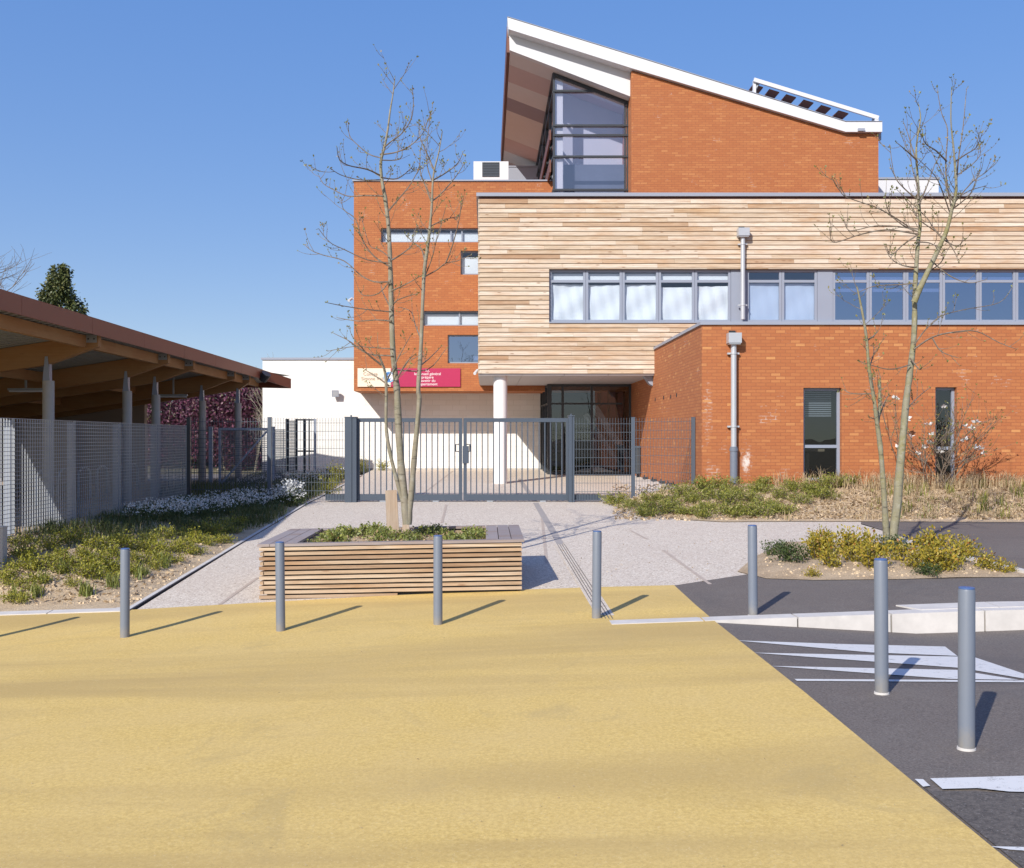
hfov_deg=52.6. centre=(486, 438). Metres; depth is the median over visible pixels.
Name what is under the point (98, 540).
shrub
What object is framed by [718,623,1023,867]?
road
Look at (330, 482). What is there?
wall shrub
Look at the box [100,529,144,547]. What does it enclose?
shrub
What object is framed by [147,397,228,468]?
purple tree
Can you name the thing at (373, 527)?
planter plant
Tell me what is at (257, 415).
bare shrub tree
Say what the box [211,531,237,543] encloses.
shrub
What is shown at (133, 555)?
shrub
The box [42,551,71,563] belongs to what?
shrub
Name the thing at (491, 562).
planter bench
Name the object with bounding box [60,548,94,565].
shrub
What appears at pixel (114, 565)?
shrub
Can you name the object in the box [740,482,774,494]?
spreading shrub
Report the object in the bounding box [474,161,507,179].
air conditioner
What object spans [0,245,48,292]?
bare tree
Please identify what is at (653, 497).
spreading shrub
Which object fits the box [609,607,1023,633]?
kerb
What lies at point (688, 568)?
paving joint
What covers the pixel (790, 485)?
spreading shrub
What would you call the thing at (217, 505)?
white flowers
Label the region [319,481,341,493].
wall shrub
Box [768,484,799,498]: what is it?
spreading shrub
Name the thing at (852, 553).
island shrub
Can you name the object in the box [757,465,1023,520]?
dry grass
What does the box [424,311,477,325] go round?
window
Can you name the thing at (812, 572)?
island shrub
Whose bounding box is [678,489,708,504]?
spreading shrub
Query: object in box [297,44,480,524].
young tree
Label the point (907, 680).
road marking
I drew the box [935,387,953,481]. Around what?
window
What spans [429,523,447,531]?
planter plant
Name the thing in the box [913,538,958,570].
island shrub
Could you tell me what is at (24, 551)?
shrub
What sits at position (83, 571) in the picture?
shrub
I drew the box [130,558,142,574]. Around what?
shrub
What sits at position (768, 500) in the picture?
spreading shrub
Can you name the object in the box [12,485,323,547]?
bed grass
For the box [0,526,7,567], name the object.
concrete post
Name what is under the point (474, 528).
planter plant
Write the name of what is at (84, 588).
weeds
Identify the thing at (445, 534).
planter plant
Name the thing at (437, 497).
sliding gate
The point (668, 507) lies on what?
spreading shrub
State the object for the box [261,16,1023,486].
school building
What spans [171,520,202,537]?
shrub
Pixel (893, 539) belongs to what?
island shrub
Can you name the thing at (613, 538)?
surface grit
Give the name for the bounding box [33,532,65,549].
shrub
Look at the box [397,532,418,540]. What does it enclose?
planter plant
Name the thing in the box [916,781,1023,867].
coarse road
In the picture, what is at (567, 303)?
window
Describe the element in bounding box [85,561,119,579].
shrub
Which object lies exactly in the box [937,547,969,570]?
island shrub
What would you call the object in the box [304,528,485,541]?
dead leaves
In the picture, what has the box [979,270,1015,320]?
window
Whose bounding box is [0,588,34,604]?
shrub
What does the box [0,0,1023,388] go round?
sky
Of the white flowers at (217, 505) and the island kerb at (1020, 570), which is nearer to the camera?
the island kerb at (1020, 570)
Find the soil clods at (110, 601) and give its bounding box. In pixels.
[0,517,272,604]
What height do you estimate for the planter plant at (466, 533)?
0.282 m
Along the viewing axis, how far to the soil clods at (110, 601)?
14.15 m
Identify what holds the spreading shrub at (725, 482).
on the planting mound
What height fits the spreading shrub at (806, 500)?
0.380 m
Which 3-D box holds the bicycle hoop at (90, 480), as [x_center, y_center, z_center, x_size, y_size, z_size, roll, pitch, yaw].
[-9.600,1.087,24.700,0.056,0.827,0.756,0,0,0]
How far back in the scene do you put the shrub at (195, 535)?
17.67 m
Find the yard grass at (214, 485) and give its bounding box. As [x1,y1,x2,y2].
[158,464,373,496]
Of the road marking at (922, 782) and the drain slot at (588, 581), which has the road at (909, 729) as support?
the road marking at (922, 782)
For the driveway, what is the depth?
18.09 m
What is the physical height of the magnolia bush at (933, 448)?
2.389 m
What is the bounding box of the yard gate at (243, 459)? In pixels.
[218,428,267,485]
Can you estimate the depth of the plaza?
18.56 m
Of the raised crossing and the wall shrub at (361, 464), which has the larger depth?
the wall shrub at (361, 464)
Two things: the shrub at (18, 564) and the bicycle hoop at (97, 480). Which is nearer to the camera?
the shrub at (18, 564)
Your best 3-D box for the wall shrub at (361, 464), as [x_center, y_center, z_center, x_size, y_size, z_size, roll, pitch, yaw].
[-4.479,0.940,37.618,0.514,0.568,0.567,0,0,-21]
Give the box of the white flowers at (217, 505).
[122,480,306,521]
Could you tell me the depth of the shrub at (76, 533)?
15.22 m
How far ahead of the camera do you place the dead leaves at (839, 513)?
21.60 m
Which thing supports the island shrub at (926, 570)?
on the island soil
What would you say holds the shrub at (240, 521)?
on the planting bed
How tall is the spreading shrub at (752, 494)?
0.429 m
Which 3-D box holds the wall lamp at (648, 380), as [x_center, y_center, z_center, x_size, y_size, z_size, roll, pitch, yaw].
[4.790,-1.755,30.875,0.299,0.400,0.400,0,0,0]
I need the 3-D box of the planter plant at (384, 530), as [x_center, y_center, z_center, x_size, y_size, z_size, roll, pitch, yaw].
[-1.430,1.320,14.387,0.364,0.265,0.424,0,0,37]
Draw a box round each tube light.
[7,380,41,391]
[159,377,187,396]
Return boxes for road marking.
[739,640,956,655]
[765,653,1023,677]
[778,666,1016,679]
[795,679,1023,681]
[915,779,929,786]
[931,776,1023,791]
[992,846,1023,850]
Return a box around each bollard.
[120,548,129,637]
[275,541,284,631]
[433,535,442,624]
[592,530,601,618]
[748,525,757,614]
[874,558,889,694]
[957,586,975,751]
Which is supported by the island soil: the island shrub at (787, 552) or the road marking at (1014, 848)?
the island shrub at (787, 552)
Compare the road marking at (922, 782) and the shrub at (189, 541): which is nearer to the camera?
the road marking at (922, 782)
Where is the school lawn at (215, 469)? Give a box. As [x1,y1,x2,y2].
[148,453,260,471]
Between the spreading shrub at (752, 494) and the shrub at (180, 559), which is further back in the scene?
the spreading shrub at (752, 494)
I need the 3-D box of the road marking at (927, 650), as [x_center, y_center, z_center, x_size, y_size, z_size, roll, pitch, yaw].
[3.476,2.011,9.876,2.116,0.096,0.710,0,0,0]
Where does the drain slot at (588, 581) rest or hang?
in the drain cover at (585, 583)
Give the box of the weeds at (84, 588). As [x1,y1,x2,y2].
[5,550,171,601]
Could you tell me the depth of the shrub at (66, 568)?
14.22 m
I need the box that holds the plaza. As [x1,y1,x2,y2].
[138,470,915,608]
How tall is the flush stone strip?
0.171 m
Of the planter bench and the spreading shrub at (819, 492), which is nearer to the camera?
the planter bench
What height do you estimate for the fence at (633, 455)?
2.199 m
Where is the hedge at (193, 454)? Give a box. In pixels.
[147,398,260,465]
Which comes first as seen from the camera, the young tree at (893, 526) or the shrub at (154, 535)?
the young tree at (893, 526)
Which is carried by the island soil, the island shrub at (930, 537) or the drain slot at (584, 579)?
the island shrub at (930, 537)
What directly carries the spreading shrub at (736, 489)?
on the planting mound
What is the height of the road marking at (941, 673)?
0.045 m
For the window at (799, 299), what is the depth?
30.66 m
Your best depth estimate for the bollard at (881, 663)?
7.86 m
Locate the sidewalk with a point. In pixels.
(727, 596)
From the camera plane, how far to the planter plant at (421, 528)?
14.73 m
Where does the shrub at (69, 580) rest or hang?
on the planting bed
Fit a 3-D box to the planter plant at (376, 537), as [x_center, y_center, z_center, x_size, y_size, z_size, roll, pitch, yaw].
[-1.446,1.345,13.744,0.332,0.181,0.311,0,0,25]
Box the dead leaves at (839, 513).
[612,483,1023,519]
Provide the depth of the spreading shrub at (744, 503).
20.86 m
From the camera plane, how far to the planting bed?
15.09 m
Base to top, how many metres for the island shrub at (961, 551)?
0.472 m
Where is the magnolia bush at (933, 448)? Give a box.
[881,383,1017,487]
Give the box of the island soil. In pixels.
[738,541,1023,579]
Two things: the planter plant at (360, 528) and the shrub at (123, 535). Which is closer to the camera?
the planter plant at (360, 528)
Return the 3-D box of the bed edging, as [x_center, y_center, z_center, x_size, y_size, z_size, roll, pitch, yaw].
[-4.241,1.784,23.676,0.202,1.103,21.856,0,0,1]
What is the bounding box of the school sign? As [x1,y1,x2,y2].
[358,368,459,386]
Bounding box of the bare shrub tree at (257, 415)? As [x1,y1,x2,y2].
[244,357,272,471]
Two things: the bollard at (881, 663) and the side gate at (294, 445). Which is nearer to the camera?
the bollard at (881, 663)
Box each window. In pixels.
[381,229,477,241]
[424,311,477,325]
[448,335,477,362]
[461,251,477,274]
[549,270,585,321]
[586,270,621,321]
[622,270,657,321]
[658,270,694,321]
[695,270,730,321]
[746,270,781,320]
[782,270,816,320]
[803,388,839,480]
[833,270,868,320]
[869,270,905,320]
[906,270,941,320]
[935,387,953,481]
[942,270,978,320]
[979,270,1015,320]
[1016,270,1023,320]
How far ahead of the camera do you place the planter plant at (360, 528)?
15.12 m
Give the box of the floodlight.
[332,390,338,396]
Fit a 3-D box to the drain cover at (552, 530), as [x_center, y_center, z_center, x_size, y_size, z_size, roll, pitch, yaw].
[1.197,1.645,20.763,0.130,0.267,6.977,0,0,-1]
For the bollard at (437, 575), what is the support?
on the raised crossing
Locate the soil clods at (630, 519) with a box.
[621,486,1023,520]
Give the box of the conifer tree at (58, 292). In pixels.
[35,262,88,315]
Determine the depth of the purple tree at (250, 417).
48.35 m
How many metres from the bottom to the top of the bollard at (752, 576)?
1.092 m
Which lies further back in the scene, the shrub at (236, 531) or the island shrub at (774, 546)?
the shrub at (236, 531)
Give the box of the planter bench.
[257,525,523,598]
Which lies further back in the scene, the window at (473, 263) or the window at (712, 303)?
the window at (473, 263)
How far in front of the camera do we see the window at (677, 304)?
30.66 m
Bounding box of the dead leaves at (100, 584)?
[0,516,257,602]
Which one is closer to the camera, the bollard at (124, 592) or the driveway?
the bollard at (124, 592)
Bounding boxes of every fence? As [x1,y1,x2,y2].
[0,418,186,536]
[162,427,284,487]
[186,417,343,500]
[575,417,694,501]
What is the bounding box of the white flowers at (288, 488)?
[273,478,306,506]
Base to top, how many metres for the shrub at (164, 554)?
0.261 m
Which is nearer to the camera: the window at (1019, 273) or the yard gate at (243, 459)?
the yard gate at (243, 459)
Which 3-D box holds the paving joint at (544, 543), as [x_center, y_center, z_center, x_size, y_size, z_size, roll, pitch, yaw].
[1.019,1.742,18.325,0.050,0.230,5.807,0,0,2]
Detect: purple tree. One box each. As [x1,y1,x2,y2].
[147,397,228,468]
[169,388,262,469]
[215,388,262,465]
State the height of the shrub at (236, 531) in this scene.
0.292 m
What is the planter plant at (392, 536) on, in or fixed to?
in the planter bench
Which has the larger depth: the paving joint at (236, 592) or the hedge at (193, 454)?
the hedge at (193, 454)
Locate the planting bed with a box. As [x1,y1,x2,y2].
[0,477,344,611]
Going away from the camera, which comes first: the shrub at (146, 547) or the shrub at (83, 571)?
the shrub at (83, 571)
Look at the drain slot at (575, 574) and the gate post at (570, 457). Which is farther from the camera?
the gate post at (570, 457)
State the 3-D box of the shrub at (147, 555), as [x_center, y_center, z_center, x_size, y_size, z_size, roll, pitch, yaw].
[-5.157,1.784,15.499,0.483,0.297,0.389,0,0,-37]
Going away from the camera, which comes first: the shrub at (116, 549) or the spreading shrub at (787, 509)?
the shrub at (116, 549)
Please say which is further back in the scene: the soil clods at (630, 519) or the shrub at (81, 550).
the soil clods at (630, 519)
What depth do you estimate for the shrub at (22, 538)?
14.93 m
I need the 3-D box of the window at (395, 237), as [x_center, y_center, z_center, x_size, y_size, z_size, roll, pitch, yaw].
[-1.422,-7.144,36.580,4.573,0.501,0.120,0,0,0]
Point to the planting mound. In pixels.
(923, 519)
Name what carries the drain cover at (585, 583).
on the plaza
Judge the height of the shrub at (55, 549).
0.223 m
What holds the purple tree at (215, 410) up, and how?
on the school lawn at (215, 469)
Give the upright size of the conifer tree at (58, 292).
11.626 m
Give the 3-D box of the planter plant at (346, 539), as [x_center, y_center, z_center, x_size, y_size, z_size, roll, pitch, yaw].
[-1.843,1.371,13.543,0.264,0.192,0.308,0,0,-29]
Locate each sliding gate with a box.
[326,418,461,501]
[463,418,600,501]
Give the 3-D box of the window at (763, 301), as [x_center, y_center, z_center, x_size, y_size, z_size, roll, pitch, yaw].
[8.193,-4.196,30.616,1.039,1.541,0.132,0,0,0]
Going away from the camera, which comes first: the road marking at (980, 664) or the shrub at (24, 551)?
the road marking at (980, 664)
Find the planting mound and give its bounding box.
[604,483,1023,521]
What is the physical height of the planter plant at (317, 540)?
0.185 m
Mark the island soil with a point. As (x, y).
(773, 570)
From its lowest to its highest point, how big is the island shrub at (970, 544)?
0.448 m
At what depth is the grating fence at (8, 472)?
18.11 m
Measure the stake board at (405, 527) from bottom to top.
0.607 m
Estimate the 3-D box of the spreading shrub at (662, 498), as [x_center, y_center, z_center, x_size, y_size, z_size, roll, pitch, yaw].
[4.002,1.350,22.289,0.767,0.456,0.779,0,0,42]
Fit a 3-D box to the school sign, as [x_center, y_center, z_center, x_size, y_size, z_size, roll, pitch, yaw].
[-2.721,-2.132,36.364,3.609,0.648,0.049,0,0,0]
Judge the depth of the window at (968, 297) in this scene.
30.60 m
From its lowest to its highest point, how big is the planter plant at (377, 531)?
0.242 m
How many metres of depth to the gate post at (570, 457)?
24.41 m
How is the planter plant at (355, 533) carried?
in the planter bench
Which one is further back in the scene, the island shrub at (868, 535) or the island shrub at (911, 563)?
the island shrub at (868, 535)
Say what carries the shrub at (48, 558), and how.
on the planting bed
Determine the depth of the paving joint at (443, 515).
21.91 m
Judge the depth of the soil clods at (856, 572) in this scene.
13.68 m
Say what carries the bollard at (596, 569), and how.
on the raised crossing
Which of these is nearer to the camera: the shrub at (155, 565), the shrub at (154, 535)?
the shrub at (155, 565)
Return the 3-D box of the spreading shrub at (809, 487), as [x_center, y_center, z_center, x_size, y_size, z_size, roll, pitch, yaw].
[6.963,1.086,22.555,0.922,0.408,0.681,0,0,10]
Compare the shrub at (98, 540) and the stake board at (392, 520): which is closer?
the stake board at (392, 520)
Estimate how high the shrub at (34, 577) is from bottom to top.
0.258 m
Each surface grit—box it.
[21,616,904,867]
[206,513,727,583]
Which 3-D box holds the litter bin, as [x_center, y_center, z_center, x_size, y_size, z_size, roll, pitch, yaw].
[4.878,0.774,33.202,0.320,1.051,0.325,0,0,44]
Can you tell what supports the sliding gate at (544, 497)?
attached to the gate post at (570, 457)
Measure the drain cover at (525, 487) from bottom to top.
0.210 m
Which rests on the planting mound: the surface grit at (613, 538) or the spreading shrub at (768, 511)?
the spreading shrub at (768, 511)
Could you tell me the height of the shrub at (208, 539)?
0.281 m
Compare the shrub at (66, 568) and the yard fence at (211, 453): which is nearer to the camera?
the shrub at (66, 568)
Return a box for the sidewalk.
[675,574,1023,616]
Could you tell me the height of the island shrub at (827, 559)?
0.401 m
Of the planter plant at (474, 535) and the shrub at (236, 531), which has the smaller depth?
the planter plant at (474, 535)
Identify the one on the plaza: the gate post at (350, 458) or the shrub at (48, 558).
the gate post at (350, 458)
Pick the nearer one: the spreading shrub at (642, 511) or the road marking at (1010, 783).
the road marking at (1010, 783)
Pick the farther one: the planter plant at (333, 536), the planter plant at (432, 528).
the planter plant at (432, 528)
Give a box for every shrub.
[0,550,48,572]
[0,562,21,582]
[0,571,30,588]
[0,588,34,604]
[7,529,34,544]
[8,539,42,559]
[16,550,62,570]
[22,567,59,583]
[22,580,44,591]
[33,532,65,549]
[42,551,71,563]
[47,559,80,575]
[49,543,70,555]
[51,525,89,545]
[59,575,87,586]
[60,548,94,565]
[71,559,105,577]
[73,543,95,556]
[75,549,119,569]
[76,528,115,548]
[77,544,119,561]
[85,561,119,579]
[91,539,123,557]
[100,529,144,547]
[105,556,132,570]
[107,546,141,562]
[113,531,133,540]
[125,539,146,550]
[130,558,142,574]
[132,536,171,554]
[134,548,157,563]
[138,529,166,541]
[143,556,166,569]
[147,540,171,550]
[149,545,188,563]
[151,548,173,560]
[153,523,178,539]
[163,536,192,552]
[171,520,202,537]
[172,534,203,546]
[179,540,211,555]
[183,526,215,542]
[189,517,222,530]
[198,532,222,545]
[199,521,233,535]
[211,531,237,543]
[218,511,249,524]
[220,523,245,533]
[315,474,340,489]
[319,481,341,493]
[323,460,344,479]
[360,456,368,470]
[373,458,389,470]
[598,490,629,504]
[610,494,640,508]
[619,499,661,509]
[632,504,663,516]
[639,490,670,502]
[641,494,684,514]
[656,480,695,497]
[656,491,685,505]
[672,504,696,514]
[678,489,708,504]
[681,474,728,488]
[686,484,727,499]
[687,502,721,518]
[694,498,720,510]
[702,485,748,504]
[710,473,742,487]
[711,500,752,517]
[718,500,762,515]
[723,484,748,494]
[733,486,765,500]
[738,475,777,486]
[739,497,782,519]
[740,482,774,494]
[752,496,782,506]
[759,539,786,554]
[765,500,799,514]
[766,540,812,562]
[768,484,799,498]
[779,476,809,492]
[785,490,816,504]
[796,482,826,493]
[797,484,846,499]
[799,529,839,558]
[801,565,822,577]
[805,471,839,488]
[806,524,839,548]
[808,542,847,567]
[824,524,867,552]
[826,472,854,486]
[831,473,861,483]
[832,539,863,561]
[852,536,895,570]
[853,525,889,551]
[874,533,912,551]
[884,537,921,561]
[896,544,937,567]
[903,524,954,554]
[910,560,942,577]
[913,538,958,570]
[934,535,981,562]
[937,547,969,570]
[947,533,984,555]
[966,547,1004,570]
[985,555,1014,571]
[1004,561,1017,571]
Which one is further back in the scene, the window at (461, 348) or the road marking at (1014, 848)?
the window at (461, 348)
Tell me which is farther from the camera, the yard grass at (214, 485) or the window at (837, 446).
the yard grass at (214, 485)
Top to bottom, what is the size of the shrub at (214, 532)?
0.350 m
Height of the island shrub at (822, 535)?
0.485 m
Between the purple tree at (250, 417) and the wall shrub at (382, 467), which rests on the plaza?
the wall shrub at (382, 467)
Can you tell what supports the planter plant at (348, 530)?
in the planter bench
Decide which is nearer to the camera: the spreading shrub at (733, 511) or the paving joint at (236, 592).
the paving joint at (236, 592)
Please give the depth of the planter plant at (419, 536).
13.63 m
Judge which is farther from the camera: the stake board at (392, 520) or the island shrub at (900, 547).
the stake board at (392, 520)
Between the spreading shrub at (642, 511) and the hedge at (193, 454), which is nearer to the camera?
the spreading shrub at (642, 511)
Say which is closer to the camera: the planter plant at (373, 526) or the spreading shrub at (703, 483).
the planter plant at (373, 526)
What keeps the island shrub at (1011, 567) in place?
on the island soil
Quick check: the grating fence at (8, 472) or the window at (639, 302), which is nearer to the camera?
the grating fence at (8, 472)
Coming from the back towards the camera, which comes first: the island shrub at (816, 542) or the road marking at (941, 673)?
the island shrub at (816, 542)
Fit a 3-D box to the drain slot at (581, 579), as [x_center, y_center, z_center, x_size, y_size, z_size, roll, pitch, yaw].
[1.269,1.879,14.317,0.011,0.221,5.917,0,0,-1]
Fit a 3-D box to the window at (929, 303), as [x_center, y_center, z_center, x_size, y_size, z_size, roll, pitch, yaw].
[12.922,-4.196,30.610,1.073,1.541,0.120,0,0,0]
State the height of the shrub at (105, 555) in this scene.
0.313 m
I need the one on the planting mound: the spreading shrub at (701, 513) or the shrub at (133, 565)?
the spreading shrub at (701, 513)
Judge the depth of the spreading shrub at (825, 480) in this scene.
22.97 m
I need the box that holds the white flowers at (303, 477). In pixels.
[232,466,344,486]
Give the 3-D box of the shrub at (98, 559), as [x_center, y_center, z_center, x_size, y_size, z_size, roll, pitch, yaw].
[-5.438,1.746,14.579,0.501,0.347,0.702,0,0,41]
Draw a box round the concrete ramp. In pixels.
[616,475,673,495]
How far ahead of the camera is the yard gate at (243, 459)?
29.61 m
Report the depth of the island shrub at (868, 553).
13.71 m
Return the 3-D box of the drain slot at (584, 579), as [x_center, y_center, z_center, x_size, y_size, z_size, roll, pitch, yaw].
[1.307,1.878,14.317,0.011,0.220,5.917,0,0,-1]
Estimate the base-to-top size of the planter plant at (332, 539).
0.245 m
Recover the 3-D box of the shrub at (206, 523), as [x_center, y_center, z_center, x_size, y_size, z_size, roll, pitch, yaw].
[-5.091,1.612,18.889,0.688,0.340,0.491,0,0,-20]
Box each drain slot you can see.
[557,544,601,617]
[560,545,605,618]
[562,544,609,618]
[564,544,612,618]
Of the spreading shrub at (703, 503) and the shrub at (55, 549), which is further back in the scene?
the spreading shrub at (703, 503)
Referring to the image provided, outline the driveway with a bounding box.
[861,521,1023,568]
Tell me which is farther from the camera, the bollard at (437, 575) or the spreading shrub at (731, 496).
the spreading shrub at (731, 496)
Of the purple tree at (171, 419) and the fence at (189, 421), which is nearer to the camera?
the fence at (189, 421)
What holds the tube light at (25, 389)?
hanging from the canopy shelter
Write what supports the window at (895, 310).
in the school building
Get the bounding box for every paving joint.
[219,578,257,603]
[441,505,446,522]
[541,518,547,562]
[662,550,710,583]
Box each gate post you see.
[345,415,357,501]
[568,414,574,501]
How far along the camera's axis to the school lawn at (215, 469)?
47.95 m
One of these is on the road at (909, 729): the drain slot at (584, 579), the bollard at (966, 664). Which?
the bollard at (966, 664)
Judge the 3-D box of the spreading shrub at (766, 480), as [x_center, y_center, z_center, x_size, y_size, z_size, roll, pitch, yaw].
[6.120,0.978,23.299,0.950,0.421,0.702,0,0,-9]
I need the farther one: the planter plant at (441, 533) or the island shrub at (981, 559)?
the planter plant at (441, 533)
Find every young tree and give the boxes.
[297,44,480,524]
[814,74,1023,542]
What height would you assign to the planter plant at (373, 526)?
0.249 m
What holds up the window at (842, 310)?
in the school building
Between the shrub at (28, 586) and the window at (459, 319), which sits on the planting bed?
the shrub at (28, 586)
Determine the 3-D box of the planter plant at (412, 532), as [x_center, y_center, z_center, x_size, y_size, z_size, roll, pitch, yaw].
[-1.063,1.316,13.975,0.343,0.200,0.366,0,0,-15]
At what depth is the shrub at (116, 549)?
15.26 m
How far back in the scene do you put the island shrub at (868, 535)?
15.06 m
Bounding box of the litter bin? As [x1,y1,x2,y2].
[635,446,640,476]
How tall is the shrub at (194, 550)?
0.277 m
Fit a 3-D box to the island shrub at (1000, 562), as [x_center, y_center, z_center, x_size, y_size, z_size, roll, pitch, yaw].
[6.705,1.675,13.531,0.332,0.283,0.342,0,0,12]
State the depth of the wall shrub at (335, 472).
30.98 m
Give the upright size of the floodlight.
0.240 m
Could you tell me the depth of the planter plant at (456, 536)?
13.47 m
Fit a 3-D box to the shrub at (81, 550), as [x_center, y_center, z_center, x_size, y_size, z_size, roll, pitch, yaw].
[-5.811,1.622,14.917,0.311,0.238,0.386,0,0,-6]
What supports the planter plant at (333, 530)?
in the planter bench
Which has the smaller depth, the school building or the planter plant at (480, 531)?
the planter plant at (480, 531)
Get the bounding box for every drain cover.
[518,479,536,500]
[533,503,562,543]
[555,544,613,614]
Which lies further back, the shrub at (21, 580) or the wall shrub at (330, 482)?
the wall shrub at (330, 482)
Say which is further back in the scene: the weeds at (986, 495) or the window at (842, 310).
the window at (842, 310)
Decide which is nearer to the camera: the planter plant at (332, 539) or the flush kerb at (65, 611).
the flush kerb at (65, 611)
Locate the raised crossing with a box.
[0,585,1017,867]
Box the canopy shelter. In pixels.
[0,289,290,512]
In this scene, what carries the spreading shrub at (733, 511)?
on the planting mound
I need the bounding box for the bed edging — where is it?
[130,475,362,609]
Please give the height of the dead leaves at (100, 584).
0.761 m
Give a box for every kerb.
[0,607,119,615]
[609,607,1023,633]
[939,548,1023,572]
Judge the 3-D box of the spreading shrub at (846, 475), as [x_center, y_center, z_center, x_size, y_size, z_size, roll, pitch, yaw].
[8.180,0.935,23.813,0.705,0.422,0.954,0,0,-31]
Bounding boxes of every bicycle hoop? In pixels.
[36,470,41,504]
[78,466,90,498]
[97,466,106,495]
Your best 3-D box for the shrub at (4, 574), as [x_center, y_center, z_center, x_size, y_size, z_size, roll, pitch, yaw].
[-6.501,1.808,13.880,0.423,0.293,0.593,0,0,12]
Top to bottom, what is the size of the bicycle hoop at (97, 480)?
0.827 m
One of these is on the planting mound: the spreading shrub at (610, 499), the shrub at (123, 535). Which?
the spreading shrub at (610, 499)
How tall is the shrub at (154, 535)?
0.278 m
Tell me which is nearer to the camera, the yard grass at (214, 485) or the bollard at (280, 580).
the bollard at (280, 580)
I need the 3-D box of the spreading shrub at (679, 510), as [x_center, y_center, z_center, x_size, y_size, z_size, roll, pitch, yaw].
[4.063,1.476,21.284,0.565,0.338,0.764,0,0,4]
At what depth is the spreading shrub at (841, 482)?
23.21 m
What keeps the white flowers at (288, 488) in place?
on the planting bed
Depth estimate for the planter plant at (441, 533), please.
14.93 m
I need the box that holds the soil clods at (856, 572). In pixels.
[765,548,1004,576]
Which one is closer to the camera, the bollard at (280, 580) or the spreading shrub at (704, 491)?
the bollard at (280, 580)
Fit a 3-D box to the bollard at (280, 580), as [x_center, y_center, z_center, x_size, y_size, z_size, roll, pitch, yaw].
[-2.267,1.684,11.379,0.115,1.093,0.115,-1,0,-34]
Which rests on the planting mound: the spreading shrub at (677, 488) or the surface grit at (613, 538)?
the spreading shrub at (677, 488)
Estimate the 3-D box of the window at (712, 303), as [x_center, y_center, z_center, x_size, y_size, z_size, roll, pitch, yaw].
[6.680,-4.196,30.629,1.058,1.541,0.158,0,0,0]
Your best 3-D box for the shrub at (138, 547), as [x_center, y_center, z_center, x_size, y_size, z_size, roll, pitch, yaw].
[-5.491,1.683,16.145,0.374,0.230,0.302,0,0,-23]
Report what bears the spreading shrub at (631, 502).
on the planting mound
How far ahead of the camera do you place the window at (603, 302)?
30.66 m
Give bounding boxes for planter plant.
[307,538,325,541]
[315,528,343,539]
[317,529,345,541]
[321,530,349,541]
[335,536,355,541]
[336,524,362,537]
[350,527,362,536]
[352,523,369,534]
[361,521,385,532]
[361,526,387,538]
[365,523,383,534]
[368,533,388,540]
[370,526,394,535]
[380,529,406,540]
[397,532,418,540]
[398,529,418,538]
[411,525,438,536]
[411,532,428,539]
[425,524,440,533]
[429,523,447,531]
[434,527,448,534]
[441,528,460,539]
[443,530,470,539]
[451,528,478,539]
[463,524,485,537]
[463,529,487,538]
[470,526,487,538]
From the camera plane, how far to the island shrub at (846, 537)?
14.90 m
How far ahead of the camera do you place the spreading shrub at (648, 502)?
22.14 m
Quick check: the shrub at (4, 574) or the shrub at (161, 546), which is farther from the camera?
the shrub at (161, 546)
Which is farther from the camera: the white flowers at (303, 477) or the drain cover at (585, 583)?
the white flowers at (303, 477)
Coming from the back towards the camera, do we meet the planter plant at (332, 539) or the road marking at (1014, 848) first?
the planter plant at (332, 539)
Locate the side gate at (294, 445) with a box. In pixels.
[285,419,315,475]
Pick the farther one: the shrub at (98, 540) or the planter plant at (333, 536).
the shrub at (98, 540)
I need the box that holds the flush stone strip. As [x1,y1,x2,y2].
[896,601,1023,609]
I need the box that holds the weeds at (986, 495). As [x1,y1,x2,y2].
[863,477,1023,518]
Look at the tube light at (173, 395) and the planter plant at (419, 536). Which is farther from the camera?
the tube light at (173, 395)
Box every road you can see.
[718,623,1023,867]
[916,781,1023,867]
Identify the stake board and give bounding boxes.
[385,490,398,532]
[402,490,408,532]
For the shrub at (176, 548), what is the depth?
16.61 m
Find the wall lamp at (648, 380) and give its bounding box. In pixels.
[642,376,652,385]

